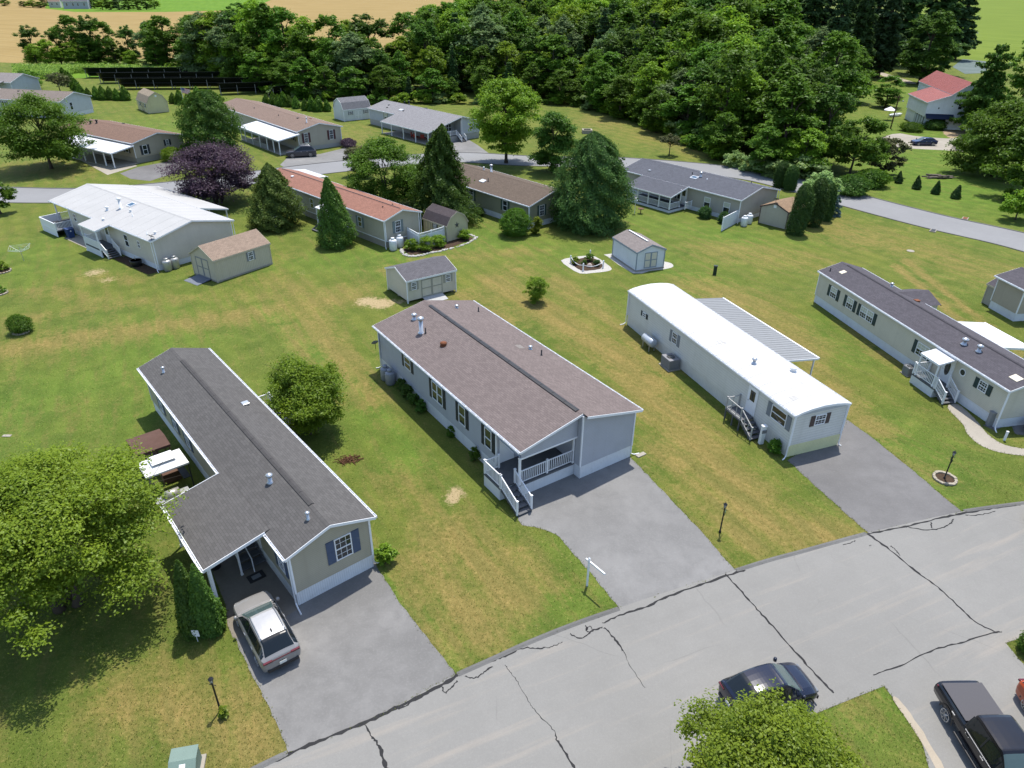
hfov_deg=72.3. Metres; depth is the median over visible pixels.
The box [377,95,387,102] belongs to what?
undergrowth bush
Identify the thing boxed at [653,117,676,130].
undergrowth bush
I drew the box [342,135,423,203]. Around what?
leafy tree
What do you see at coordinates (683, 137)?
undergrowth bush
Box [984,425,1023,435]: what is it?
driveway
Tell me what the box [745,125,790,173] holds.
woodland tree
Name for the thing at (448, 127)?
window
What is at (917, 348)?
window
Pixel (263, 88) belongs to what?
undergrowth bush
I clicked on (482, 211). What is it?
bush
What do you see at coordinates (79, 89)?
hedge conifer
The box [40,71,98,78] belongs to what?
corn ground
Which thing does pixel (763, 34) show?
woodland tree
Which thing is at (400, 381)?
lily clump
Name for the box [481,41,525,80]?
woodland tree
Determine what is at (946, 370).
door
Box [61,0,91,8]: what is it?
farmhouse
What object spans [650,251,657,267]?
door
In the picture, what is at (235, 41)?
woodland tree
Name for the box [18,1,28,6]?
woodland tree
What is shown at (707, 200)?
window
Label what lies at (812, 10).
woodland conifer
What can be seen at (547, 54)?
woodland tree
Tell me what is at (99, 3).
woodland tree
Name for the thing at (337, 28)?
woodland tree
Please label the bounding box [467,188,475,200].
window
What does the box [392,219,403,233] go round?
window
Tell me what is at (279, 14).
woodland tree
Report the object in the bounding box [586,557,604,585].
sign post
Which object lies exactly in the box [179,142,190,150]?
bush
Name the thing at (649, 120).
woodland tree
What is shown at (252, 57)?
woodland tree
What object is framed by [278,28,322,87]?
woodland tree
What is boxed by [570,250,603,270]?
chain border
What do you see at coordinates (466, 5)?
woodland tree
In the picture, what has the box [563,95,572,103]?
undergrowth bush
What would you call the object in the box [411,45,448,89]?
woodland tree
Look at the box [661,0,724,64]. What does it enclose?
woodland tree
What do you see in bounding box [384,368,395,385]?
propane tank
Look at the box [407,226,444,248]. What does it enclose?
vinyl fence
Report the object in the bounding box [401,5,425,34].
woodland tree
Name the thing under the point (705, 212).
bush
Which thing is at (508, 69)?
woodland conifer
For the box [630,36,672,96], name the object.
woodland tree
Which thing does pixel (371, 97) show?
undergrowth bush
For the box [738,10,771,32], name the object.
woodland tree
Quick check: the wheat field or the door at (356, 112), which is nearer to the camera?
the door at (356, 112)
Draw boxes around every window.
[123,234,129,246]
[140,144,150,154]
[156,396,165,415]
[163,139,170,145]
[169,413,180,434]
[182,430,193,452]
[246,250,255,261]
[274,552,288,578]
[301,132,310,142]
[309,198,313,208]
[325,528,360,564]
[327,129,335,139]
[355,215,363,227]
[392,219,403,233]
[401,353,413,374]
[409,281,418,290]
[429,378,445,409]
[443,273,452,282]
[446,123,450,131]
[455,400,468,430]
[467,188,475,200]
[481,423,494,454]
[501,199,509,210]
[537,204,545,216]
[641,310,647,319]
[669,329,679,347]
[703,197,710,207]
[722,202,730,212]
[766,401,791,431]
[809,412,831,426]
[827,284,840,301]
[843,294,856,312]
[856,303,877,325]
[911,339,931,362]
[959,368,965,375]
[973,376,992,396]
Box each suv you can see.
[233,591,300,672]
[286,144,316,156]
[1015,678,1023,709]
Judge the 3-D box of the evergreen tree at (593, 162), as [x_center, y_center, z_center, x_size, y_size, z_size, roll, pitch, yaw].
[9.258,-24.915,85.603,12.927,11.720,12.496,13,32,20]
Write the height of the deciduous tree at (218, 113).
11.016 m
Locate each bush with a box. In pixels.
[3,314,34,334]
[17,68,43,85]
[159,146,186,161]
[164,62,174,66]
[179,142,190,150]
[260,85,271,92]
[282,86,293,97]
[308,88,324,99]
[321,90,335,100]
[339,138,357,147]
[366,94,375,103]
[374,542,399,565]
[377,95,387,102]
[389,96,402,102]
[397,92,408,102]
[408,90,423,101]
[420,93,432,102]
[431,92,447,103]
[446,425,454,436]
[450,92,467,102]
[468,446,480,461]
[472,206,484,216]
[496,207,533,236]
[522,275,549,303]
[548,96,562,103]
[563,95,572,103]
[569,94,584,106]
[579,95,591,107]
[580,95,593,109]
[588,98,604,111]
[600,105,608,113]
[603,100,618,111]
[609,107,622,115]
[623,103,649,120]
[630,110,647,123]
[645,123,659,130]
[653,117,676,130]
[662,126,675,135]
[664,119,691,139]
[676,127,693,141]
[680,133,700,149]
[680,134,691,144]
[693,131,710,151]
[697,205,712,218]
[702,140,733,158]
[717,211,728,222]
[722,149,744,167]
[738,155,759,171]
[751,159,800,178]
[788,153,831,179]
[802,156,832,177]
[834,173,876,196]
[857,168,893,188]
[897,121,925,132]
[919,119,948,129]
[953,130,982,141]
[1015,630,1023,651]
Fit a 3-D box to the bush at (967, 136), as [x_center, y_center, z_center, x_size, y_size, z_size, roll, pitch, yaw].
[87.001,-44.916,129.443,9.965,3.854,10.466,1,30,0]
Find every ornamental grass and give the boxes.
[529,216,543,233]
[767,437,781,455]
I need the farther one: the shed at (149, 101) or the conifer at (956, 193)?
the shed at (149, 101)
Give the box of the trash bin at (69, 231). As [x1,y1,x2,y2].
[63,227,74,237]
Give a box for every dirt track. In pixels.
[880,72,915,83]
[943,129,965,137]
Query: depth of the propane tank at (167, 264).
73.10 m
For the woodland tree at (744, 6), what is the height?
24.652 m
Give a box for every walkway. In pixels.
[65,235,85,247]
[948,403,1023,455]
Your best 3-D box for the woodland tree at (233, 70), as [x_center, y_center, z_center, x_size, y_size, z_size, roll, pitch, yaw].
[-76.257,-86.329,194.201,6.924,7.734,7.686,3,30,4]
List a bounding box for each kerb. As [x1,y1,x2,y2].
[7,152,1023,251]
[250,750,287,767]
[457,607,619,675]
[735,532,866,570]
[963,501,1023,511]
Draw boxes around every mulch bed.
[115,256,158,273]
[404,237,471,254]
[572,258,601,270]
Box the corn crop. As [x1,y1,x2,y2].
[11,63,278,84]
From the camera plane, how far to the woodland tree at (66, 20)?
229.24 m
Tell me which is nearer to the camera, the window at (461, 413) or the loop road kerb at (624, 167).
the window at (461, 413)
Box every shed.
[136,88,168,113]
[184,229,272,285]
[333,95,369,121]
[385,256,456,303]
[422,203,468,241]
[611,229,666,271]
[758,197,801,229]
[981,278,997,305]
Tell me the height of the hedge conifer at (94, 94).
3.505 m
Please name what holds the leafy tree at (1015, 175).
on the ground at (754, 252)
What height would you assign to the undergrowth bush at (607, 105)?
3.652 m
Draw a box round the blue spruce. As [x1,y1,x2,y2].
[832,187,841,216]
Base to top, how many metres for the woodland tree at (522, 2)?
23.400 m
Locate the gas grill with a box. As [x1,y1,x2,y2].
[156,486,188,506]
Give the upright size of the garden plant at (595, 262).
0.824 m
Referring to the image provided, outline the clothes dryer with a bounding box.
[8,243,29,260]
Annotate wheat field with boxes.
[0,0,469,62]
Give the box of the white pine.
[948,42,1016,130]
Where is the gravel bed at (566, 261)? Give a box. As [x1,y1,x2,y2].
[561,256,611,273]
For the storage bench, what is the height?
0.700 m
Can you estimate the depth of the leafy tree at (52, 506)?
31.25 m
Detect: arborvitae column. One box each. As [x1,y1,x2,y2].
[772,161,789,187]
[782,165,799,190]
[785,183,815,236]
[806,177,830,227]
[823,183,838,221]
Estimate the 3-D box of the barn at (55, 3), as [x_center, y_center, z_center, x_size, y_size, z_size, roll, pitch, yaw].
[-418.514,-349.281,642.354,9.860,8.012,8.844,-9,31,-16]
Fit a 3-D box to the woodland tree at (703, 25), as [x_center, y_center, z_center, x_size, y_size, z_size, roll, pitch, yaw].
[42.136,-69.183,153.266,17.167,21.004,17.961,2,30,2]
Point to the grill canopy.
(176, 458)
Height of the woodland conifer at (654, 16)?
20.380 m
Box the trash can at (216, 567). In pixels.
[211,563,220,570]
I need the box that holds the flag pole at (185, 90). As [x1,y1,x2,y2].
[181,87,189,96]
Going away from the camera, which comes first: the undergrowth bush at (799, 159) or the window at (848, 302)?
the window at (848, 302)
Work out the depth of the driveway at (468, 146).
128.53 m
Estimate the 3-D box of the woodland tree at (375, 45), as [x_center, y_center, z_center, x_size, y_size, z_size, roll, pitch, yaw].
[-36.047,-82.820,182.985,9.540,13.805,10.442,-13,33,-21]
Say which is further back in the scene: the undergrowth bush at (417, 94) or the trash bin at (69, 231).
the undergrowth bush at (417, 94)
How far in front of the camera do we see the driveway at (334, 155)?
119.52 m
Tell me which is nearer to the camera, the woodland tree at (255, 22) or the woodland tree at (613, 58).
the woodland tree at (613, 58)
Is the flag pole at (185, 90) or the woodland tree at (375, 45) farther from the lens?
the woodland tree at (375, 45)
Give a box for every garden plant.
[0,260,9,270]
[0,285,6,293]
[217,705,228,718]
[404,238,418,250]
[415,234,433,250]
[432,234,446,246]
[457,229,471,238]
[571,256,579,263]
[584,253,594,260]
[592,259,599,266]
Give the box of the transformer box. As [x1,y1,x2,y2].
[168,744,206,767]
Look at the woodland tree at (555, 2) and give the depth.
209.65 m
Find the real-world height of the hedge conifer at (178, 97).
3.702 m
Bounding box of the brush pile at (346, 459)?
[334,454,363,465]
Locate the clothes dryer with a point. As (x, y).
(19, 248)
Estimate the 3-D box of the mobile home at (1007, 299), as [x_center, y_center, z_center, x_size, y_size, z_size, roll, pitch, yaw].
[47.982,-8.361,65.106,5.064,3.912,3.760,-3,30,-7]
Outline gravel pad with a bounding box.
[604,254,672,272]
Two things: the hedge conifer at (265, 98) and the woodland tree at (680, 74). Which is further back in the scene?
the hedge conifer at (265, 98)
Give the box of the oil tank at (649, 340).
[641,333,656,351]
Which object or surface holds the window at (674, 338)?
in the mobile home at (735, 360)
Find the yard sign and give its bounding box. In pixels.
[191,630,199,640]
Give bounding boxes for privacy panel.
[721,210,738,230]
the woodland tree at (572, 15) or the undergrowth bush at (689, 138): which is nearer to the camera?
the undergrowth bush at (689, 138)
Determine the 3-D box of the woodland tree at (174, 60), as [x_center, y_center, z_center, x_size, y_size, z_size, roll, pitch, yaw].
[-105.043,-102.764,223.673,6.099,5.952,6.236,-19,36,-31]
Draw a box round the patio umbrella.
[884,107,894,119]
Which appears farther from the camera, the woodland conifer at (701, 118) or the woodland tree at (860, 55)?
the woodland tree at (860, 55)
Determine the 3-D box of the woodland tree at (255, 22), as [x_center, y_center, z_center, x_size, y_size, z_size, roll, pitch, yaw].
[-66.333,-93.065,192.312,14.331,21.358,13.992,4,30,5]
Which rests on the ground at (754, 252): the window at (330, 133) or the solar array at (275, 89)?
the solar array at (275, 89)
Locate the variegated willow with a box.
[802,170,844,207]
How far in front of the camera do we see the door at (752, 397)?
48.03 m
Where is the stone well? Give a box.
[582,128,592,133]
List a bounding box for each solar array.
[83,67,203,76]
[96,71,221,82]
[115,77,250,88]
[218,81,272,93]
[268,85,286,96]
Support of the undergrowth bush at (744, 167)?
on the ground at (754, 252)
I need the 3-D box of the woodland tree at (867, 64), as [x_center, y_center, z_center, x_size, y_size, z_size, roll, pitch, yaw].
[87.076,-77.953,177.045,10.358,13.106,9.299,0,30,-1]
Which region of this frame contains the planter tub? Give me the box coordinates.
[129,257,141,266]
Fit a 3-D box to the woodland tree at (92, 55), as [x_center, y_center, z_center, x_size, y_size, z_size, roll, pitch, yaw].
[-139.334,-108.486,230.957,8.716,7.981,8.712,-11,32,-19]
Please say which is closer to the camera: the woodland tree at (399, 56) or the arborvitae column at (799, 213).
the arborvitae column at (799, 213)
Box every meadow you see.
[45,0,269,11]
[919,0,1023,63]
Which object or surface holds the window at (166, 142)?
in the mobile home at (119, 144)
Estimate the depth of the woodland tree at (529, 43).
178.90 m
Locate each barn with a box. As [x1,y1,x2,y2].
[48,0,62,7]
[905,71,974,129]
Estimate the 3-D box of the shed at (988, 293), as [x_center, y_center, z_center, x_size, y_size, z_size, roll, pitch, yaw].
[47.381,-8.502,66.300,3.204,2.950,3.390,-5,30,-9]
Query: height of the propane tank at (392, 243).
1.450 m
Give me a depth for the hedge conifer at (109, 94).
172.09 m
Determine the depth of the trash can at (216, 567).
36.57 m
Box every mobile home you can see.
[0,72,40,89]
[0,88,93,117]
[39,183,234,272]
[62,119,183,168]
[137,348,378,614]
[224,98,342,155]
[278,168,421,249]
[367,100,478,144]
[372,300,643,515]
[459,163,573,229]
[620,283,851,459]
[623,158,780,223]
[814,262,1023,432]
[988,267,1023,320]
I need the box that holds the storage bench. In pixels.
[156,460,181,484]
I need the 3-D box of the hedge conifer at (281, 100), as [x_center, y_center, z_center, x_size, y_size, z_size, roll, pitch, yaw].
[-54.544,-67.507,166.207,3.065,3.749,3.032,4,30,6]
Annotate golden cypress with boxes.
[243,162,310,233]
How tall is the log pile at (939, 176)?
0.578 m
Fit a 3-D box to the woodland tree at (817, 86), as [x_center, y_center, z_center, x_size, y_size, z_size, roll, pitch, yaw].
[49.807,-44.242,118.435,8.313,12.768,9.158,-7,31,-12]
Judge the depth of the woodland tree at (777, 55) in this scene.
125.31 m
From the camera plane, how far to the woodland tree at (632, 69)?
162.65 m
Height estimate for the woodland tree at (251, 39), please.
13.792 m
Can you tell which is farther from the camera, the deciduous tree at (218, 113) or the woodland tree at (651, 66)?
the woodland tree at (651, 66)
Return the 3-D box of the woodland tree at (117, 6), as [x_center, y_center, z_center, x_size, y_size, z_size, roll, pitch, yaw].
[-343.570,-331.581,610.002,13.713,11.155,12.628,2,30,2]
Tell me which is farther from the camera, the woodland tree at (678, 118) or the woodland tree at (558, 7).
the woodland tree at (558, 7)
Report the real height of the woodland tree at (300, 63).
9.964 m
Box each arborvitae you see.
[172,559,205,641]
[188,563,226,639]
[313,176,362,250]
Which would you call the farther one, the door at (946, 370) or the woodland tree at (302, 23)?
the woodland tree at (302, 23)
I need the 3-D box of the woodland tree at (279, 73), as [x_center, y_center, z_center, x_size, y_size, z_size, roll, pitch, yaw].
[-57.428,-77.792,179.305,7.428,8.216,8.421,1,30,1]
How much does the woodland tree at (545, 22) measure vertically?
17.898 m
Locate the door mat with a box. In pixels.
[246,570,265,583]
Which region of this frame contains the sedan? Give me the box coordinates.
[910,137,937,144]
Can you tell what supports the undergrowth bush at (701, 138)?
on the ground at (754, 252)
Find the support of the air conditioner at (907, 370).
on the ground at (754, 252)
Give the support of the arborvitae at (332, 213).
on the ground at (754, 252)
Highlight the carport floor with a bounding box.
[212,547,299,637]
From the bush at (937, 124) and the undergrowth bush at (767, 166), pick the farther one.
the bush at (937, 124)
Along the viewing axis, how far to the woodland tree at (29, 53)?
229.18 m
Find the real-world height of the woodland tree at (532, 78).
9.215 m
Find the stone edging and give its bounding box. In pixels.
[399,234,477,256]
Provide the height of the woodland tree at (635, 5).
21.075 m
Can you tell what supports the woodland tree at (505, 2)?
on the ground at (754, 252)
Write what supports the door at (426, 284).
in the shed at (432, 278)
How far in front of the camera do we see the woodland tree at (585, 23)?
191.59 m
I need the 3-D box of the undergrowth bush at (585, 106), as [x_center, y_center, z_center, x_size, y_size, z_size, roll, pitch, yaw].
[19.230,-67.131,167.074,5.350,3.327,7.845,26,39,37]
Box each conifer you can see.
[65,71,74,86]
[71,79,82,91]
[76,84,83,93]
[83,87,91,97]
[91,86,98,99]
[97,85,106,100]
[106,86,112,100]
[112,88,121,100]
[119,85,131,100]
[168,92,174,103]
[174,89,184,104]
[262,94,268,103]
[268,91,274,105]
[274,94,278,105]
[277,91,285,106]
[285,95,291,107]
[291,96,300,108]
[300,98,307,110]
[306,95,313,111]
[312,95,322,111]
[323,99,331,111]
[404,77,414,101]
[445,46,461,91]
[446,12,467,77]
[502,62,514,79]
[526,0,534,20]
[569,39,584,92]
[592,8,613,48]
[608,3,617,28]
[622,23,635,66]
[628,33,640,90]
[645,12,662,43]
[673,53,686,83]
[691,102,710,134]
[796,0,829,52]
[818,0,836,35]
[819,0,854,69]
[837,0,863,34]
[848,0,878,69]
[865,0,890,38]
[868,0,906,77]
[891,0,929,64]
[894,171,903,183]
[899,0,972,69]
[911,175,921,189]
[930,180,941,194]
[950,185,961,198]
[954,0,981,59]
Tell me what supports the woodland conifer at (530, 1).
on the ground at (754, 252)
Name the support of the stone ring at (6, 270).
on the ground at (754, 252)
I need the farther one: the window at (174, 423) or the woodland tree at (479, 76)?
the woodland tree at (479, 76)
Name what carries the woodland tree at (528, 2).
on the ground at (754, 252)
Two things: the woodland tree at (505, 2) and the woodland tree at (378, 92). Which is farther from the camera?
the woodland tree at (505, 2)
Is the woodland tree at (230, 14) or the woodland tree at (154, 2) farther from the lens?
the woodland tree at (154, 2)
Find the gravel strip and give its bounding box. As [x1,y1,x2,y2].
[893,696,943,767]
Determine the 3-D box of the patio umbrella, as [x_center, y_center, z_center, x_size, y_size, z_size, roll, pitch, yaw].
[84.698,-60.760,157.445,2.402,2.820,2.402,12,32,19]
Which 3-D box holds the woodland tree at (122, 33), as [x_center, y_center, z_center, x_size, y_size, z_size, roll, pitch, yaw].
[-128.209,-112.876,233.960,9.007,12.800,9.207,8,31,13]
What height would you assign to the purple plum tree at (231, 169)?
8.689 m
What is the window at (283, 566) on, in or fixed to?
in the mobile home at (286, 501)
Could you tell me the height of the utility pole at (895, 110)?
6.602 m
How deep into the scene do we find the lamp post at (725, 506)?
38.79 m
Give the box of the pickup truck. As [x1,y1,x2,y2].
[934,680,1023,767]
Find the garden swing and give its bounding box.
[126,429,170,458]
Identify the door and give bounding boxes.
[104,227,111,243]
[195,256,204,276]
[201,258,210,278]
[355,110,358,119]
[358,110,361,119]
[421,278,432,296]
[425,221,427,231]
[432,275,442,293]
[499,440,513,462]
[644,252,651,267]
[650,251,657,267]
[680,189,687,203]
[744,385,758,416]
[938,361,956,383]
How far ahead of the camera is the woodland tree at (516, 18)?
192.59 m
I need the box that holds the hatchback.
[718,657,818,711]
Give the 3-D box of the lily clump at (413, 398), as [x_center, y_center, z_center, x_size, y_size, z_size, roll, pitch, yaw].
[-7.155,1.048,50.857,1.081,1.022,0.977,24,37,35]
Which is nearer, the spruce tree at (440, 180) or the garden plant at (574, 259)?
the garden plant at (574, 259)
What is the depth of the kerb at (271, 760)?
27.71 m
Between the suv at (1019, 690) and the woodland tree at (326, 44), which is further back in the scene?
the woodland tree at (326, 44)
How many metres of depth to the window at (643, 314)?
59.87 m
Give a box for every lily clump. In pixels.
[395,378,405,390]
[399,383,413,399]
[407,393,419,404]
[415,398,427,412]
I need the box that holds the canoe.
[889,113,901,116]
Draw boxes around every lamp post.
[208,677,219,710]
[718,503,727,532]
[943,450,955,478]
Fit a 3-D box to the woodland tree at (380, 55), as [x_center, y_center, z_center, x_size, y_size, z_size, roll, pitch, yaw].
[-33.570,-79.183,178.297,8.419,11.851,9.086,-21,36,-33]
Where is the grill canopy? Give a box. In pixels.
[139,449,194,505]
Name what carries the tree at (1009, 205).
on the ground at (754, 252)
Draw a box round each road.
[0,153,1023,250]
[264,505,1023,767]
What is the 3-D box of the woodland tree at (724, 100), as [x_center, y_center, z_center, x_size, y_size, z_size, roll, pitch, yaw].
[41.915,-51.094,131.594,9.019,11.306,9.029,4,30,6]
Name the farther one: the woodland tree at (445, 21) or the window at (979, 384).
the woodland tree at (445, 21)
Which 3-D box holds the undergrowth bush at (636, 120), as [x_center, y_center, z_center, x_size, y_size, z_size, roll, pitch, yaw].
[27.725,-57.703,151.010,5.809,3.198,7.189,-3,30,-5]
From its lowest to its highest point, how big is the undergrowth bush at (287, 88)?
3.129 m
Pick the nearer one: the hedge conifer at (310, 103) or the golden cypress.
the golden cypress
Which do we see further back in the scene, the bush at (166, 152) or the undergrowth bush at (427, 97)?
the undergrowth bush at (427, 97)
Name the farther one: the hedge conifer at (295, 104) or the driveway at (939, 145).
the hedge conifer at (295, 104)
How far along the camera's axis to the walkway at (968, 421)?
48.34 m
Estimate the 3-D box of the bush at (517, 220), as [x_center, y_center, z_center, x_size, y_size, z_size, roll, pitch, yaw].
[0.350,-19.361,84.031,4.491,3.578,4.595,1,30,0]
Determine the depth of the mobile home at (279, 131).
127.47 m
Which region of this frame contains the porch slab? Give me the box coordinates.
[83,161,135,174]
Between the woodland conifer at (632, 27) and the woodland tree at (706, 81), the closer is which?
the woodland tree at (706, 81)
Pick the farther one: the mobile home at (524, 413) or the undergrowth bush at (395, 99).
the undergrowth bush at (395, 99)
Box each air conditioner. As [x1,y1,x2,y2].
[658,353,680,371]
[900,363,913,376]
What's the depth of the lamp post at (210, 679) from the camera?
28.89 m
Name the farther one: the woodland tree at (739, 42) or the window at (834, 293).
the woodland tree at (739, 42)
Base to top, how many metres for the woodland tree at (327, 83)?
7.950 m
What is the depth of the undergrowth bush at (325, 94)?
173.93 m
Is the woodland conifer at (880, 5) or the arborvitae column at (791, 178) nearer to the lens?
the arborvitae column at (791, 178)
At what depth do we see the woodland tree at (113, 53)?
229.17 m
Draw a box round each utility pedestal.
[713,265,717,274]
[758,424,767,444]
[985,410,997,425]
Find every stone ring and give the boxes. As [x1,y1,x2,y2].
[0,267,11,273]
[12,329,30,335]
[932,470,957,485]
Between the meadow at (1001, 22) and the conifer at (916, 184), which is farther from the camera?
the meadow at (1001, 22)
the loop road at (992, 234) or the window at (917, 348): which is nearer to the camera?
the window at (917, 348)
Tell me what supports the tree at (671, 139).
on the ground at (754, 252)
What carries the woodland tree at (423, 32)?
on the ground at (754, 252)
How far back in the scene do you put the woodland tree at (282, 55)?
181.89 m
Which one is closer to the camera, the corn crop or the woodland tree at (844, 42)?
the woodland tree at (844, 42)
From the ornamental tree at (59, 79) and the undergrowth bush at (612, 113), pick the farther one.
the ornamental tree at (59, 79)
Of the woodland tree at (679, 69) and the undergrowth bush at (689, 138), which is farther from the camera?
the woodland tree at (679, 69)
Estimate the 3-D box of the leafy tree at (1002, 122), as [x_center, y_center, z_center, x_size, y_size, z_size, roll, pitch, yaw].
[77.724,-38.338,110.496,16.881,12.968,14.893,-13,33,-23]
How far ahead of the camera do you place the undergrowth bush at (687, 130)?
133.03 m
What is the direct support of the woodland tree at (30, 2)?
on the wheat field
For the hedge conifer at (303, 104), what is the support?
on the ground at (754, 252)
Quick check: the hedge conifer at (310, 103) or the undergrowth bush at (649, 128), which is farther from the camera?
the hedge conifer at (310, 103)
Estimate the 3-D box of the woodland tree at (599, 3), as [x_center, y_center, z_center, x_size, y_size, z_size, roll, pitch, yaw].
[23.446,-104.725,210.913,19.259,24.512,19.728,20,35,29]
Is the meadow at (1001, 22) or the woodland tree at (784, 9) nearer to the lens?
the woodland tree at (784, 9)
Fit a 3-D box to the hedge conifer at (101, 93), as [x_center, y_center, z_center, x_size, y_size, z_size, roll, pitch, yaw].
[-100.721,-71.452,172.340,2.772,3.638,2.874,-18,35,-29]
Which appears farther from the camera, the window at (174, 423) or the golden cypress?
the golden cypress
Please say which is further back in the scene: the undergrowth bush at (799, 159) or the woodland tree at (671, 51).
the woodland tree at (671, 51)
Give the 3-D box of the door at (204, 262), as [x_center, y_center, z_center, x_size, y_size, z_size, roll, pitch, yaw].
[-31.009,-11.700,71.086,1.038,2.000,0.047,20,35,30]
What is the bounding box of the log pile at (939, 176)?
[922,174,955,178]
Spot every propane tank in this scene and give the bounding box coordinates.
[162,258,172,271]
[169,255,179,268]
[380,364,389,380]
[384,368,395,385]
[389,237,396,250]
[395,234,403,247]
[740,215,747,226]
[747,213,752,223]
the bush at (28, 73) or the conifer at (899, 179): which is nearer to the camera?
the conifer at (899, 179)
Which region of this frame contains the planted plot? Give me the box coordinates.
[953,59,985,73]
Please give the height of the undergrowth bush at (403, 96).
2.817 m
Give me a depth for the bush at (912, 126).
145.18 m
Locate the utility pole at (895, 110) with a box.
[890,95,903,128]
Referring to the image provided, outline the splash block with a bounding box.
[635,452,645,457]
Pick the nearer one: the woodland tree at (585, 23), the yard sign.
the yard sign
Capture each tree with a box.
[0,0,8,5]
[0,89,97,168]
[0,181,17,213]
[0,438,188,658]
[13,24,46,60]
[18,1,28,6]
[21,43,43,64]
[24,0,38,6]
[31,39,63,63]
[34,1,47,7]
[41,28,67,63]
[44,72,70,90]
[48,14,90,61]
[60,40,86,62]
[66,14,109,61]
[74,42,102,62]
[86,21,121,62]
[89,0,97,7]
[93,0,107,9]
[102,0,116,9]
[105,39,124,62]
[110,0,125,9]
[115,25,138,62]
[121,50,141,65]
[122,0,133,9]
[130,0,141,9]
[131,20,162,64]
[134,15,180,65]
[137,20,170,60]
[141,0,152,9]
[141,44,171,66]
[147,0,160,8]
[154,137,257,206]
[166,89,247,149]
[171,14,211,64]
[171,17,199,58]
[171,52,184,66]
[174,10,213,71]
[176,53,188,66]
[177,15,203,60]
[185,10,219,71]
[186,54,201,66]
[198,9,234,69]
[203,11,235,77]
[207,51,221,71]
[214,54,232,73]
[217,28,235,56]
[218,30,251,77]
[219,1,261,52]
[222,57,242,76]
[230,0,286,61]
[236,51,272,91]
[237,34,270,79]
[242,0,287,79]
[252,40,286,83]
[255,6,308,65]
[262,58,299,88]
[262,352,349,434]
[272,62,298,92]
[275,47,304,83]
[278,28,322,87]
[284,15,332,89]
[286,57,323,98]
[305,13,356,87]
[310,37,347,93]
[310,65,338,95]
[324,31,375,94]
[329,19,365,67]
[336,66,367,96]
[340,31,369,82]
[342,12,395,74]
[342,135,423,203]
[342,145,376,175]
[355,37,389,88]
[366,47,390,91]
[367,64,401,97]
[384,11,434,86]
[385,35,420,87]
[387,50,413,95]
[399,123,484,224]
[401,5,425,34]
[401,17,446,89]
[407,4,446,31]
[410,6,439,36]
[411,10,449,60]
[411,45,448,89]
[414,68,451,101]
[430,1,468,52]
[434,8,469,76]
[440,22,491,89]
[444,77,459,100]
[450,13,519,90]
[453,0,471,15]
[458,0,493,17]
[462,45,500,94]
[463,0,503,21]
[465,1,502,68]
[466,73,541,162]
[469,65,498,99]
[471,13,499,58]
[480,17,523,78]
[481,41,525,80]
[497,3,538,31]
[498,0,529,7]
[499,0,524,8]
[501,13,522,56]
[505,7,536,78]
[514,21,540,53]
[515,31,555,91]
[519,62,547,95]
[520,35,552,77]
[522,0,548,16]
[522,34,580,95]
[525,0,550,31]
[526,110,577,172]
[527,15,552,36]
[527,16,549,29]
[540,14,584,82]
[541,0,581,47]
[541,5,594,77]
[543,0,554,19]
[543,131,640,237]
[544,69,579,102]
[548,0,580,20]
[563,9,612,66]
[570,84,586,102]
[574,0,611,11]
[574,3,602,52]
[574,54,600,83]
[575,49,609,93]
[581,61,614,108]
[584,29,629,65]
[587,71,623,110]
[588,6,603,49]
[590,51,629,95]
[594,7,641,70]
[601,28,640,100]
[601,74,636,118]
[607,0,636,11]
[613,19,647,64]
[621,25,660,75]
[623,55,661,108]
[625,61,643,106]
[625,61,667,117]
[630,3,641,13]
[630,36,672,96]
[632,84,659,118]
[633,0,685,45]
[634,0,666,30]
[638,90,675,132]
[646,84,685,121]
[654,6,713,56]
[655,21,703,79]
[656,32,702,82]
[656,40,688,76]
[656,83,712,134]
[657,68,701,120]
[659,0,692,28]
[659,133,679,155]
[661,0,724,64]
[665,13,736,80]
[673,66,694,120]
[674,677,869,767]
[675,41,727,95]
[682,55,732,126]
[689,47,763,136]
[690,0,761,40]
[692,5,756,46]
[694,16,743,41]
[694,50,750,96]
[702,32,772,86]
[703,111,746,159]
[704,121,736,150]
[711,69,778,149]
[711,79,757,117]
[712,0,761,27]
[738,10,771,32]
[738,24,771,39]
[738,44,758,65]
[740,60,813,144]
[741,60,770,137]
[745,40,794,141]
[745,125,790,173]
[746,1,793,54]
[748,36,766,61]
[749,19,805,96]
[749,73,825,160]
[755,0,806,38]
[755,30,790,61]
[756,0,819,59]
[779,126,830,175]
[781,68,834,113]
[781,81,839,155]
[787,26,857,111]
[788,35,812,58]
[794,30,877,124]
[797,59,842,129]
[804,84,859,158]
[819,115,891,174]
[826,49,870,116]
[845,47,878,100]
[868,134,911,172]
[873,75,905,107]
[897,8,963,83]
[940,97,1023,181]
[962,128,1010,164]
[979,126,1023,200]
[997,189,1023,219]
[1006,40,1023,97]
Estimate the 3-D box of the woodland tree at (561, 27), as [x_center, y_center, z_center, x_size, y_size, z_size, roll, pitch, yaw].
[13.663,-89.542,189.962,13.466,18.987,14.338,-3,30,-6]
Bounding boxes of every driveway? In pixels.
[120,161,178,180]
[236,562,454,751]
[280,148,346,166]
[452,139,487,152]
[518,457,734,607]
[788,419,961,532]
[884,133,959,150]
[885,643,1023,767]
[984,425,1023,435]
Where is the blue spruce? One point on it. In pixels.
(837, 209)
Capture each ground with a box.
[0,4,1023,767]
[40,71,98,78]

